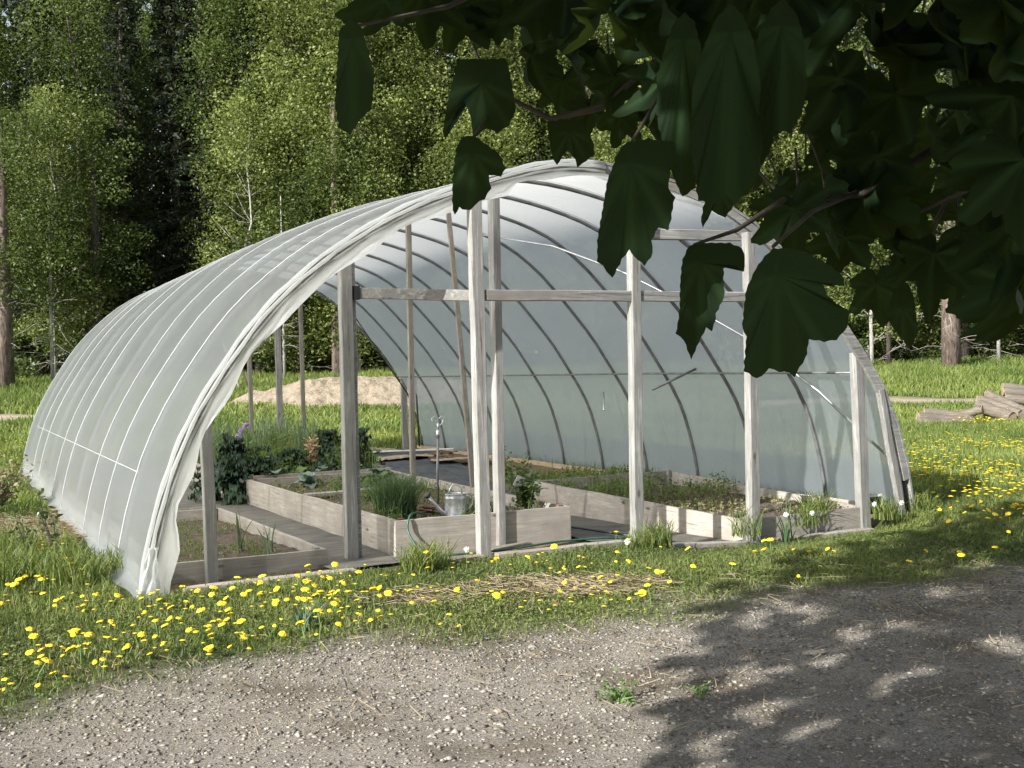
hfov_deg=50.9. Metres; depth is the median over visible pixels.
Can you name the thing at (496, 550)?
garden hose
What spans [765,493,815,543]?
iris plant
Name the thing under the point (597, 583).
straw
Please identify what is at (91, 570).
grass tussock
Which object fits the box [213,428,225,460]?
onion plant
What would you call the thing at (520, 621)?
dry grass
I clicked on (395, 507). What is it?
central weeds
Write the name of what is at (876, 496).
flower
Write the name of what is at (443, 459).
cardboard sheet
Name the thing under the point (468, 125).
leafy tree
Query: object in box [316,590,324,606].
dandelion
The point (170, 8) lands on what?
conifer tree
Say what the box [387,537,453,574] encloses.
grass tussock
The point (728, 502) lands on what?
bed litter
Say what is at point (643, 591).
dandelion
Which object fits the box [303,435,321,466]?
dried stalk
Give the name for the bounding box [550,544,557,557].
dandelion
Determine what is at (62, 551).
grass tussock
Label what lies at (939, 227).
leafy tree
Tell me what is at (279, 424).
onion plant
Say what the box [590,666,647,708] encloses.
driveway weed
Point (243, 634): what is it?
dandelion
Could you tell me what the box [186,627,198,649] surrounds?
dandelion
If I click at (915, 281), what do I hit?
leafy tree
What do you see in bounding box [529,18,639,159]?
leafy tree
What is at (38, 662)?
dandelion
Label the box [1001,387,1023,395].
log
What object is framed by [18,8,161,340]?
leafy tree
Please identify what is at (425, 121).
leafy tree
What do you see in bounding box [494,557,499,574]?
dandelion
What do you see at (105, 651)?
dandelion
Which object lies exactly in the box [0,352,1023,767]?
ground
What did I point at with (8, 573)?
grass tussock
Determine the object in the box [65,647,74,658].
dandelion
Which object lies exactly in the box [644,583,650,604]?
dandelion
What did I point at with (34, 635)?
dandelion
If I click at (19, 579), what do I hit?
dandelion
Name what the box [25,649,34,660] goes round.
dandelion
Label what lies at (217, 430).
onion plant
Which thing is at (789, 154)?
leafy tree
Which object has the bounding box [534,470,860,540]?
raised bed
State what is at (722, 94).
shade tree
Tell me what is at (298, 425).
onion plant
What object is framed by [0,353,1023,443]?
meadow grass
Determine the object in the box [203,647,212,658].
dandelion
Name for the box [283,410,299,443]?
onion plant
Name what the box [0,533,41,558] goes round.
grass tussock
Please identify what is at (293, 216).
bare trunk tree
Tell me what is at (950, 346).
bare trunk tree
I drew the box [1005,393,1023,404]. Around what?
log
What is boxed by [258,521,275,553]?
leek plant
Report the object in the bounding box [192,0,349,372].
leafy tree
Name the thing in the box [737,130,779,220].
conifer tree
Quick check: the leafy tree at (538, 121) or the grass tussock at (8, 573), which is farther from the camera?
the leafy tree at (538, 121)
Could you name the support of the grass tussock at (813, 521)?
on the raised bed at (580, 501)
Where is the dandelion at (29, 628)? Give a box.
[25,627,33,649]
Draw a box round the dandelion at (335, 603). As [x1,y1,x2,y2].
[331,601,338,612]
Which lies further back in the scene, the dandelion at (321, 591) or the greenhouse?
the greenhouse
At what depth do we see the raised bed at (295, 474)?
13.46 m
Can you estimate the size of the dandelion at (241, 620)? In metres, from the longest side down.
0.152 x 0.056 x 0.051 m
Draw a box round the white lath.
[373,448,453,452]
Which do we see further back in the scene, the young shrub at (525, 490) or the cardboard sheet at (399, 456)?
the cardboard sheet at (399, 456)
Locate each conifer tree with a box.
[8,0,71,376]
[8,0,80,377]
[72,1,144,287]
[73,0,172,346]
[110,0,172,297]
[138,0,217,290]
[142,0,240,287]
[199,22,245,255]
[217,0,291,374]
[257,30,292,370]
[380,42,418,194]
[430,38,483,183]
[481,40,511,164]
[498,28,552,164]
[501,43,548,162]
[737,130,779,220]
[863,16,940,346]
[930,0,1020,357]
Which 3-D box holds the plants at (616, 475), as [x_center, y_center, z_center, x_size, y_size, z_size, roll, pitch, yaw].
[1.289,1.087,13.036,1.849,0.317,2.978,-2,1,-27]
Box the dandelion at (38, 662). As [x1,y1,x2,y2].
[33,660,41,672]
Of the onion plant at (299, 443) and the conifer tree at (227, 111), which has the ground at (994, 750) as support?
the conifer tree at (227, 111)
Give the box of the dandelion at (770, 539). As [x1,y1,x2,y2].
[766,537,773,555]
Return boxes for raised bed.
[171,508,327,583]
[191,463,390,492]
[246,470,570,557]
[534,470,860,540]
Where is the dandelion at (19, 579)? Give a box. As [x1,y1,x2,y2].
[15,577,23,591]
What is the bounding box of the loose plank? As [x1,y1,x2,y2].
[303,484,412,496]
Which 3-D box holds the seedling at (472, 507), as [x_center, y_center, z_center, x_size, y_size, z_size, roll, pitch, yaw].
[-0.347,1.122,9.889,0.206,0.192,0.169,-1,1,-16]
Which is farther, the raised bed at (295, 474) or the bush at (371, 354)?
the bush at (371, 354)
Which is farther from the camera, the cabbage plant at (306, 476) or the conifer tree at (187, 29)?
the conifer tree at (187, 29)
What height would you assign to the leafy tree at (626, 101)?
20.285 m
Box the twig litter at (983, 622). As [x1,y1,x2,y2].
[53,570,1023,734]
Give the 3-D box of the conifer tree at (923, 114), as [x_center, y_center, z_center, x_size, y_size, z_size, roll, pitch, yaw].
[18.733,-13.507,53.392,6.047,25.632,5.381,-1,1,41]
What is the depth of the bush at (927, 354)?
48.55 m
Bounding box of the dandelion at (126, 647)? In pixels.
[122,645,131,660]
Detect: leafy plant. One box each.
[290,465,310,472]
[360,471,398,486]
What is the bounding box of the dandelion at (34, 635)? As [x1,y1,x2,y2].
[29,633,39,654]
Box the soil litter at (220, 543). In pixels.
[177,518,285,557]
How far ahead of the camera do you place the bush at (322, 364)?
49.19 m
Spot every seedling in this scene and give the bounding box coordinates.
[329,479,341,488]
[361,488,372,501]
[387,509,403,518]
[415,480,430,492]
[459,506,474,514]
[466,499,474,512]
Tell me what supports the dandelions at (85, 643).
on the ground at (994, 750)
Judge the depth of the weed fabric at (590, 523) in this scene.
10.49 m
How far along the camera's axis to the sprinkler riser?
10.38 m
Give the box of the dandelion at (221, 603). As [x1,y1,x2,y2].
[217,601,226,622]
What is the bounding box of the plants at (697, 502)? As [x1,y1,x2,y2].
[611,482,843,515]
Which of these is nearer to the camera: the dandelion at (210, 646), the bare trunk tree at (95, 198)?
the dandelion at (210, 646)
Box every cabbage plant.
[260,468,287,477]
[288,471,323,488]
[312,462,340,471]
[367,468,388,481]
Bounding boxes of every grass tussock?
[0,520,46,553]
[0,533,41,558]
[0,538,57,571]
[0,549,52,589]
[14,542,99,577]
[24,550,120,589]
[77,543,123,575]
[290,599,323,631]
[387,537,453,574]
[402,533,460,569]
[619,526,657,550]
[632,514,682,548]
[719,504,766,537]
[783,499,826,526]
[787,488,844,522]
[865,491,915,520]
[904,490,946,512]
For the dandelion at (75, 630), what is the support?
on the ground at (994, 750)
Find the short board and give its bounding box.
[491,542,532,552]
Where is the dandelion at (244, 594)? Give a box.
[240,592,247,600]
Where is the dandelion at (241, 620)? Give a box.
[237,618,249,640]
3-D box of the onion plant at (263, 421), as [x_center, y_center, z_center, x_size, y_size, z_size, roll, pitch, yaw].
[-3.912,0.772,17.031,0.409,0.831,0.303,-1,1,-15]
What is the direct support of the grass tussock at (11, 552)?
on the ground at (994, 750)
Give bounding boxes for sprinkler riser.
[431,416,443,503]
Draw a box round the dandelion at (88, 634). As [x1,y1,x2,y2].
[84,632,93,657]
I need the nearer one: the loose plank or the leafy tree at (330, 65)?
the loose plank
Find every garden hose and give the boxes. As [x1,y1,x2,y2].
[406,512,742,556]
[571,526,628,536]
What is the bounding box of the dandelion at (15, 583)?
[11,582,19,598]
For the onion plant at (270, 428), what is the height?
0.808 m
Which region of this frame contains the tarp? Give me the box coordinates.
[373,451,515,495]
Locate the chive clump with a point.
(400, 492)
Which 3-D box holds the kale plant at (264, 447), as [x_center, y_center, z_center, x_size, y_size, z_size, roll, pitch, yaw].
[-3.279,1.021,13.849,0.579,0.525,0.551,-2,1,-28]
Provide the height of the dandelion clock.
0.174 m
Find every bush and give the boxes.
[12,320,46,378]
[252,337,308,374]
[294,333,331,372]
[361,333,391,370]
[836,303,876,341]
[853,317,918,361]
[911,328,940,360]
[960,320,1022,359]
[985,326,1023,357]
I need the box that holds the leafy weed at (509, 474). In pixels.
[504,446,531,491]
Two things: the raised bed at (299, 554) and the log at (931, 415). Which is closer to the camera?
the raised bed at (299, 554)
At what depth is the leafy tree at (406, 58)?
47.98 m
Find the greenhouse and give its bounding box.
[20,159,915,599]
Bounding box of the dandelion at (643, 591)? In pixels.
[638,589,646,601]
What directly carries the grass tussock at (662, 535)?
on the ground at (994, 750)
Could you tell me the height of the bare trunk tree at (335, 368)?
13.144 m
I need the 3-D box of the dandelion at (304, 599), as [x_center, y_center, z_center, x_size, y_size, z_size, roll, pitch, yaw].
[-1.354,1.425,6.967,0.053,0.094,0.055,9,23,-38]
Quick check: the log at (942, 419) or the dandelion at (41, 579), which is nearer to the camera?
the dandelion at (41, 579)
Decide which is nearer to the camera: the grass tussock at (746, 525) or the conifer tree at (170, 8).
the grass tussock at (746, 525)
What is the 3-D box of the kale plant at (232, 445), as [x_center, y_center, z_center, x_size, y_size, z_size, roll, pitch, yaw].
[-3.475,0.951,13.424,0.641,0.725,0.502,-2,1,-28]
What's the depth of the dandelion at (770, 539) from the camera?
8.47 m
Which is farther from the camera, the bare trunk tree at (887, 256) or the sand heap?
the bare trunk tree at (887, 256)
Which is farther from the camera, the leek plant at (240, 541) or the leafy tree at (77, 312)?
the leafy tree at (77, 312)
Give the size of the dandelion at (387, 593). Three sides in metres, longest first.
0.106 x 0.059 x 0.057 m
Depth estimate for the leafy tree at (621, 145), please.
46.26 m
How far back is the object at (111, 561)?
8.26 m
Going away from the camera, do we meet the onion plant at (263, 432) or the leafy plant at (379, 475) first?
the leafy plant at (379, 475)
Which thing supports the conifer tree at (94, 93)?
on the ground at (994, 750)
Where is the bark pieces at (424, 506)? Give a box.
[417,503,442,514]
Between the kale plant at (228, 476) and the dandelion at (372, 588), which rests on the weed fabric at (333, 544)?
the kale plant at (228, 476)
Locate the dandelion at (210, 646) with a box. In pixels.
[206,644,214,658]
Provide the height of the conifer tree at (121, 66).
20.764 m
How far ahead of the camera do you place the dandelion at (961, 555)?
7.76 m
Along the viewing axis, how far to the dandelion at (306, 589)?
7.15 m
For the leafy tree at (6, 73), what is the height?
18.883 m
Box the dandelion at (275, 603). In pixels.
[272,601,278,618]
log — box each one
[915,417,929,425]
[916,412,969,422]
[923,408,974,419]
[928,418,951,422]
[957,405,983,415]
[974,400,1016,419]
[976,395,1020,418]
[984,390,1023,408]
[1001,383,1023,388]
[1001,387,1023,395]
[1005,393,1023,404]
[1007,408,1023,419]
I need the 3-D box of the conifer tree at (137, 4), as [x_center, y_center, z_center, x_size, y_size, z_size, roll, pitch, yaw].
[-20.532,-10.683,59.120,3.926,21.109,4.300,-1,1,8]
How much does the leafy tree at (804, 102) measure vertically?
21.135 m
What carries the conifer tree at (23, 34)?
on the ground at (994, 750)
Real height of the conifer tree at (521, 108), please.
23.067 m
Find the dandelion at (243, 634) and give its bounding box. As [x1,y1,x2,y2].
[239,631,246,639]
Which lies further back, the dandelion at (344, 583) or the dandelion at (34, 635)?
the dandelion at (344, 583)
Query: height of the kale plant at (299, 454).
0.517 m
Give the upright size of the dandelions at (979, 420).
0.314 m
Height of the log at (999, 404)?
0.556 m
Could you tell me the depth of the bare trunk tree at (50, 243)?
44.80 m
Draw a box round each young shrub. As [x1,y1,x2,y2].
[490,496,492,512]
[507,455,542,509]
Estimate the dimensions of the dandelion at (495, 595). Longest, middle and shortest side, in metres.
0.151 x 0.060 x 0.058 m
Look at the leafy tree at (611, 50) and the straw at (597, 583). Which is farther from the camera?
the leafy tree at (611, 50)
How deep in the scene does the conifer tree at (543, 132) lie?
53.51 m
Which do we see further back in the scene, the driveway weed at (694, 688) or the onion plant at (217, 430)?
the onion plant at (217, 430)
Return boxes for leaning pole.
[241,369,247,386]
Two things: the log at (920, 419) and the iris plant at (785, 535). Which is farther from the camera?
the log at (920, 419)
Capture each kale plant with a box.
[188,465,222,501]
[214,432,250,474]
[214,453,253,505]
[243,453,278,475]
[244,443,271,460]
[274,447,312,473]
[308,428,340,467]
[310,443,341,471]
[341,426,384,468]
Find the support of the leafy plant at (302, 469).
on the raised bed at (295, 474)
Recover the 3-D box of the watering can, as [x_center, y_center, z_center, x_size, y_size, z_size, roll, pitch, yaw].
[-0.547,1.028,9.297,0.471,0.326,0.204,-2,1,-28]
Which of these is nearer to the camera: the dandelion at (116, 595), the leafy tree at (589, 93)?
the dandelion at (116, 595)
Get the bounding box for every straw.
[0,506,1023,613]
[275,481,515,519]
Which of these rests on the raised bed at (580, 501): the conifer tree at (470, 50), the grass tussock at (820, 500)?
the grass tussock at (820, 500)
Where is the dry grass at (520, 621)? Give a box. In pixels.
[0,489,1023,756]
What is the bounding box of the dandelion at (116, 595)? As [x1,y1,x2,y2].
[111,593,121,608]
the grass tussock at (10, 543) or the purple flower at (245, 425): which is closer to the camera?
the grass tussock at (10, 543)
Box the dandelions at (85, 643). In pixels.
[0,541,612,689]
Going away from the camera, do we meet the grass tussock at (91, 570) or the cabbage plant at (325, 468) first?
the grass tussock at (91, 570)
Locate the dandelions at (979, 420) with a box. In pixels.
[953,416,1003,421]
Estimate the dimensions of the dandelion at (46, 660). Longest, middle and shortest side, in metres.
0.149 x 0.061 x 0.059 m
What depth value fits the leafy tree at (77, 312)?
46.08 m
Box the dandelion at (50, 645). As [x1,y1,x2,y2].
[45,644,54,664]
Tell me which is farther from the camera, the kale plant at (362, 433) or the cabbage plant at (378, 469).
the kale plant at (362, 433)
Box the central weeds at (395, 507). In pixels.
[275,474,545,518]
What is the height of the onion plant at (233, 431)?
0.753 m
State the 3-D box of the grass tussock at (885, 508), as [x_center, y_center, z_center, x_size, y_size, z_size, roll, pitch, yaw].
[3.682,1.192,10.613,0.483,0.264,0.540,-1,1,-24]
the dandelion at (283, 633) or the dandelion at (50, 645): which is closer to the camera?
the dandelion at (50, 645)
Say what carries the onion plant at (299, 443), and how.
on the raised bed at (295, 474)
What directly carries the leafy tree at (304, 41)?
on the ground at (994, 750)
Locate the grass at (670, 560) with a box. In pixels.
[0,482,1023,729]
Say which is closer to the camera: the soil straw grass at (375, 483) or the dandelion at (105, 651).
the dandelion at (105, 651)
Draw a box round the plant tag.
[513,475,524,486]
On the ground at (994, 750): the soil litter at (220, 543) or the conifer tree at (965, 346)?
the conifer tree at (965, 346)
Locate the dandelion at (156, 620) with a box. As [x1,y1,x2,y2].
[152,619,159,634]
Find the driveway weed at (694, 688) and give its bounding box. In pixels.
[684,679,710,699]
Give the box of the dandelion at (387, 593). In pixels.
[384,590,392,600]
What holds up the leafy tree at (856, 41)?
on the ground at (994, 750)
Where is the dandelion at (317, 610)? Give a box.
[313,608,321,639]
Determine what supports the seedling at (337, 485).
on the raised bed at (550, 522)
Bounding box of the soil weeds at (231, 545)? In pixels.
[176,517,276,561]
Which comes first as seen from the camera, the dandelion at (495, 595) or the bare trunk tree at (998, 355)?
the dandelion at (495, 595)
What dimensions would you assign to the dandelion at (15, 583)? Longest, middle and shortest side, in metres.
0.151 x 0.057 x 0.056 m
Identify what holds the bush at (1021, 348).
on the ground at (994, 750)
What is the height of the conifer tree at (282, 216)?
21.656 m
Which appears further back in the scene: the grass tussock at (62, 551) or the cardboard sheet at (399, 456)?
the cardboard sheet at (399, 456)
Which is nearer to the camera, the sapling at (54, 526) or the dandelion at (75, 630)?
the dandelion at (75, 630)
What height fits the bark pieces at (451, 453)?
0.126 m
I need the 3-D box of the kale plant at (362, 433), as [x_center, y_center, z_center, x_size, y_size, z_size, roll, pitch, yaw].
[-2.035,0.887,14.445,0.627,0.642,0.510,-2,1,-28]
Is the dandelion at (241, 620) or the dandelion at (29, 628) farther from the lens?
the dandelion at (241, 620)
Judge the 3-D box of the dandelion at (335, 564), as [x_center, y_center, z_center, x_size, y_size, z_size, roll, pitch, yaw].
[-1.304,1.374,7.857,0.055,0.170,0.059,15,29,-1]
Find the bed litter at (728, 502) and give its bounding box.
[612,487,845,516]
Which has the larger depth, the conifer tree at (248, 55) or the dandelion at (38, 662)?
the conifer tree at (248, 55)
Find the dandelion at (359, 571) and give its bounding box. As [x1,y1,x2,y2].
[355,570,361,591]
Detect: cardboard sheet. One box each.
[370,447,396,450]
[376,453,433,461]
[429,457,491,460]
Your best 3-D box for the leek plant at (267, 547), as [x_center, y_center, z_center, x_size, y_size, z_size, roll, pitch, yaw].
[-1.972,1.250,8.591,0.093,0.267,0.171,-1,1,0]
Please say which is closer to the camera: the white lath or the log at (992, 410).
the white lath
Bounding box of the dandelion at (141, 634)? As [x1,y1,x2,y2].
[138,632,145,645]
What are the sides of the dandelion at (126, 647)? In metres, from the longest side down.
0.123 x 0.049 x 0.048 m
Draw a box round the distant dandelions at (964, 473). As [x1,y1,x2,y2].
[0,409,1023,496]
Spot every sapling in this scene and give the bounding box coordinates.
[6,506,33,549]
[28,481,62,556]
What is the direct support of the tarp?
on the ground at (994, 750)
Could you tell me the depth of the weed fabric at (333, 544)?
10.18 m
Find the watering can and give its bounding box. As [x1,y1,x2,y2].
[423,484,472,515]
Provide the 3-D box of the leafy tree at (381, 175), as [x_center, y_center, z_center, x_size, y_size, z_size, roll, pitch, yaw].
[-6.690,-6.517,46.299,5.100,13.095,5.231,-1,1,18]
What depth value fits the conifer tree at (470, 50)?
53.67 m
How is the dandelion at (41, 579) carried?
on the ground at (994, 750)
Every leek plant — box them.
[230,502,252,550]
[256,527,269,554]
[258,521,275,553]
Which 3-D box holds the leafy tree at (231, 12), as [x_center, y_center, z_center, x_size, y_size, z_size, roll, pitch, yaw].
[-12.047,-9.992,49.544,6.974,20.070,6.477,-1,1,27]
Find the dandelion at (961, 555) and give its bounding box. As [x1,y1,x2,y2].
[957,553,964,568]
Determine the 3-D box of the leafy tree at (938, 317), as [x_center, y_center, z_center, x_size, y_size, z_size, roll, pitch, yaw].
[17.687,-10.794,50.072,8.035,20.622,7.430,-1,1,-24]
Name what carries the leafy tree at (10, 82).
on the ground at (994, 750)
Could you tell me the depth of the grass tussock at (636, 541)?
8.98 m
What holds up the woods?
on the ground at (994, 750)
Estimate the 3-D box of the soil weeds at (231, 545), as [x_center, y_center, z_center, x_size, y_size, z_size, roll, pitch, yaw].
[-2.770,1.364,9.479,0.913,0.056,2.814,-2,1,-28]
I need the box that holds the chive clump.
[361,469,439,519]
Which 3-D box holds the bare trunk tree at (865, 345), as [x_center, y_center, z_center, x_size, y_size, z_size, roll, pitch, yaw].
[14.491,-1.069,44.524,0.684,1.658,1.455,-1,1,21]
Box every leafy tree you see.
[0,0,163,374]
[0,7,39,364]
[0,9,33,342]
[3,79,120,375]
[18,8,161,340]
[98,0,225,299]
[140,1,304,302]
[163,0,325,371]
[190,91,308,376]
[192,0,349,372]
[211,2,360,372]
[250,0,411,370]
[299,92,412,372]
[316,22,455,209]
[344,0,454,198]
[377,21,482,195]
[395,25,540,194]
[468,26,604,166]
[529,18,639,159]
[532,14,651,162]
[586,18,671,175]
[592,56,776,223]
[600,122,674,179]
[738,40,871,306]
[750,101,855,293]
[773,19,863,298]
[775,10,932,357]
[809,0,961,360]
[815,163,926,361]
[898,71,947,356]
[921,1,975,355]
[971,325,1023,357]
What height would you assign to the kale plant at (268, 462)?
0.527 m
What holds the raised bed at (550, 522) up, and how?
on the ground at (994, 750)
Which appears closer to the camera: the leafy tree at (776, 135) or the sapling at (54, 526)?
the sapling at (54, 526)
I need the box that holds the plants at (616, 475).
[505,461,740,501]
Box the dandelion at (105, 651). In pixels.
[102,650,110,678]
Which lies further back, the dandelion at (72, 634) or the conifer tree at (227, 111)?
the conifer tree at (227, 111)
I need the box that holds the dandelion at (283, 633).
[279,631,286,644]
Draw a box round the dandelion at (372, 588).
[369,587,376,601]
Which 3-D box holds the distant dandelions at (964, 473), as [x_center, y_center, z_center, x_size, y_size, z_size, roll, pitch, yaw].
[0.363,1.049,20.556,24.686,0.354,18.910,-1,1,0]
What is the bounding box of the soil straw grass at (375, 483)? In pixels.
[274,477,511,516]
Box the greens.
[198,425,381,475]
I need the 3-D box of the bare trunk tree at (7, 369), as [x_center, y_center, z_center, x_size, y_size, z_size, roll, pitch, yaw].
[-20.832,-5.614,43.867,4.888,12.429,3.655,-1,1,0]
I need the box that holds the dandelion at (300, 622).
[296,620,306,643]
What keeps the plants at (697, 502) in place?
on the raised bed at (580, 501)
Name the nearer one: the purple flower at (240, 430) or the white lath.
the purple flower at (240, 430)
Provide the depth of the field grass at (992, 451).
17.93 m
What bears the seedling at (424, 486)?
on the raised bed at (550, 522)
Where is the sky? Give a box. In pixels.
[1,1,948,368]
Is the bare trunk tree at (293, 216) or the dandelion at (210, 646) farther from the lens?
the bare trunk tree at (293, 216)
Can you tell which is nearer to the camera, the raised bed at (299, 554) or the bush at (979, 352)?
the raised bed at (299, 554)
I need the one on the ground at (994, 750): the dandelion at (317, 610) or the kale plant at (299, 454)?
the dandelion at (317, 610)
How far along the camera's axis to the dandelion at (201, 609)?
6.46 m
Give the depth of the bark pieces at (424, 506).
9.66 m
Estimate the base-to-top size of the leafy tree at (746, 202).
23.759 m
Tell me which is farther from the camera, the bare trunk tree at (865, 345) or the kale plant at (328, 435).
the bare trunk tree at (865, 345)
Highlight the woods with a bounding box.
[0,0,1023,374]
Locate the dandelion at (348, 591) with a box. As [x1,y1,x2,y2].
[344,590,351,614]
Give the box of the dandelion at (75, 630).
[69,627,81,665]
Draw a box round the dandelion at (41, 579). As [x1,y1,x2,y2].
[38,577,44,598]
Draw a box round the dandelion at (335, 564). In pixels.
[331,562,338,573]
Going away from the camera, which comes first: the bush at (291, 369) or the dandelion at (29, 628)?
the dandelion at (29, 628)
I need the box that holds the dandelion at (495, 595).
[492,592,500,607]
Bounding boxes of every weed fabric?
[178,481,407,569]
[571,515,729,541]
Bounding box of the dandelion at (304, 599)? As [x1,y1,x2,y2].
[300,596,308,606]
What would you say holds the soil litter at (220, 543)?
on the raised bed at (299, 554)
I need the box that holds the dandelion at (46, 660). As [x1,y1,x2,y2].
[35,657,52,683]
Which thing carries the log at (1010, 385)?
on the log at (1014, 391)
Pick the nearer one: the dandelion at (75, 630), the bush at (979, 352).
the dandelion at (75, 630)
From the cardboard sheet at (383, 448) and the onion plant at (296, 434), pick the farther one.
the cardboard sheet at (383, 448)
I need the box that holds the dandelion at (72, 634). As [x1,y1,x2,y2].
[70,631,78,644]
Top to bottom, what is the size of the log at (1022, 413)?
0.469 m
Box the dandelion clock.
[464,546,469,568]
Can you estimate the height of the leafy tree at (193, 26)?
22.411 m
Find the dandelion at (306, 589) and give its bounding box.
[301,587,309,596]
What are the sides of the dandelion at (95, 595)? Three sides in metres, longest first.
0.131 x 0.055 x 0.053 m
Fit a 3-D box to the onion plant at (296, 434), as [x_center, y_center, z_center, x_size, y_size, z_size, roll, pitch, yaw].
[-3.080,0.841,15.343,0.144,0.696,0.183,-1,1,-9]
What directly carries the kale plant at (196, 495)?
on the weed fabric at (333, 544)
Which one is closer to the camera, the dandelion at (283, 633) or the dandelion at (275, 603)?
the dandelion at (283, 633)
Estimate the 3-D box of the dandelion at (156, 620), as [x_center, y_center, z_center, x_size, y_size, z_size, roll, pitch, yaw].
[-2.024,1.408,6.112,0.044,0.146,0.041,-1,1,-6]
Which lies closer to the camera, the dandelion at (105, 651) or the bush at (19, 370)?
the dandelion at (105, 651)
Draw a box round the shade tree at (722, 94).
[334,0,1023,377]
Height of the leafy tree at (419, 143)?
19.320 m
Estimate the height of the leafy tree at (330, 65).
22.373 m
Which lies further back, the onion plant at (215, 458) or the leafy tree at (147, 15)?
the leafy tree at (147, 15)
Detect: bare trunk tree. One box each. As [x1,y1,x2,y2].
[0,95,66,387]
[4,178,108,380]
[42,123,155,328]
[230,165,330,377]
[279,78,381,374]
[834,167,940,364]
[858,338,869,358]
[912,69,986,366]
[936,199,1023,360]
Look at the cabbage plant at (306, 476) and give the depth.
12.57 m
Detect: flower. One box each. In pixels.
[238,428,244,435]
[243,423,249,445]
[870,492,881,513]
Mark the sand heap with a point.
(381, 390)
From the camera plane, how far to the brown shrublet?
12.95 m
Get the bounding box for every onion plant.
[213,420,231,441]
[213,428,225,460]
[221,420,238,436]
[233,415,262,446]
[239,414,252,446]
[253,407,275,435]
[254,412,279,445]
[261,421,272,443]
[265,414,288,433]
[269,418,289,447]
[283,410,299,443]
[284,409,309,443]
[285,420,307,452]
[291,423,300,446]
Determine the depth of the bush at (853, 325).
47.79 m
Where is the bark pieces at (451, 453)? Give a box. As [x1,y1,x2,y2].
[427,450,457,457]
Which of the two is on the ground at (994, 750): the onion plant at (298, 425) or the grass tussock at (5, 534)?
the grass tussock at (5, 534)
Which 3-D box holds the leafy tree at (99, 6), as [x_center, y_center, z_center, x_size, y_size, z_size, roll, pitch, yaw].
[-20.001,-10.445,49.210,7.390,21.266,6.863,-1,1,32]
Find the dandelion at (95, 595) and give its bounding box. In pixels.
[90,593,99,610]
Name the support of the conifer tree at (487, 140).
on the ground at (994, 750)
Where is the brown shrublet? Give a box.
[0,442,45,508]
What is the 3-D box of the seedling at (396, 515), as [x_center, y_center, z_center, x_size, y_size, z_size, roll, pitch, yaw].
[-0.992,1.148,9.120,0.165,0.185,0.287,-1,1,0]
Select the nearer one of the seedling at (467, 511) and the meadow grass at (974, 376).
the seedling at (467, 511)
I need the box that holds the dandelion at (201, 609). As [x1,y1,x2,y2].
[196,607,207,627]
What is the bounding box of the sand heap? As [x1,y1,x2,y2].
[231,376,408,408]
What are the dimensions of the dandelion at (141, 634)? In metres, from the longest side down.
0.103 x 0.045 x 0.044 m
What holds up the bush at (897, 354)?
on the ground at (994, 750)
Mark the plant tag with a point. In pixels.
(518, 477)
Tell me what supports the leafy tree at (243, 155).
on the ground at (994, 750)
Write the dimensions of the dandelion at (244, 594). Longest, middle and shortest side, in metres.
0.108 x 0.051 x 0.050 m
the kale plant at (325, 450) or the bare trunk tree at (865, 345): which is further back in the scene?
the bare trunk tree at (865, 345)
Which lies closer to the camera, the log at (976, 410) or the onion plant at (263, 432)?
the onion plant at (263, 432)
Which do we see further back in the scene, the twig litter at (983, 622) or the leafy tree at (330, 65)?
the leafy tree at (330, 65)
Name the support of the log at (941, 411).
on the ground at (994, 750)
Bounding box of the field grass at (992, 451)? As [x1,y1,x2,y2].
[0,416,1023,511]
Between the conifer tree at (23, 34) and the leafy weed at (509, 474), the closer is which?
the leafy weed at (509, 474)
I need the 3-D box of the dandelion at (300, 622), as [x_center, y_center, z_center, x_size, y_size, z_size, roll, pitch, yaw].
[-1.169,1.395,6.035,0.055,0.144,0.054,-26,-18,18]
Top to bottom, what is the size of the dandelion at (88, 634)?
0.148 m
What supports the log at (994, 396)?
on the log
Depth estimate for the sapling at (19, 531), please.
8.88 m
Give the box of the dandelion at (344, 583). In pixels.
[337,581,347,595]
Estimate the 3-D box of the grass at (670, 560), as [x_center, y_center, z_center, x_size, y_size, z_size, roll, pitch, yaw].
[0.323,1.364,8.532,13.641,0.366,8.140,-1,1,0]
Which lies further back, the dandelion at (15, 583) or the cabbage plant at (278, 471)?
the cabbage plant at (278, 471)

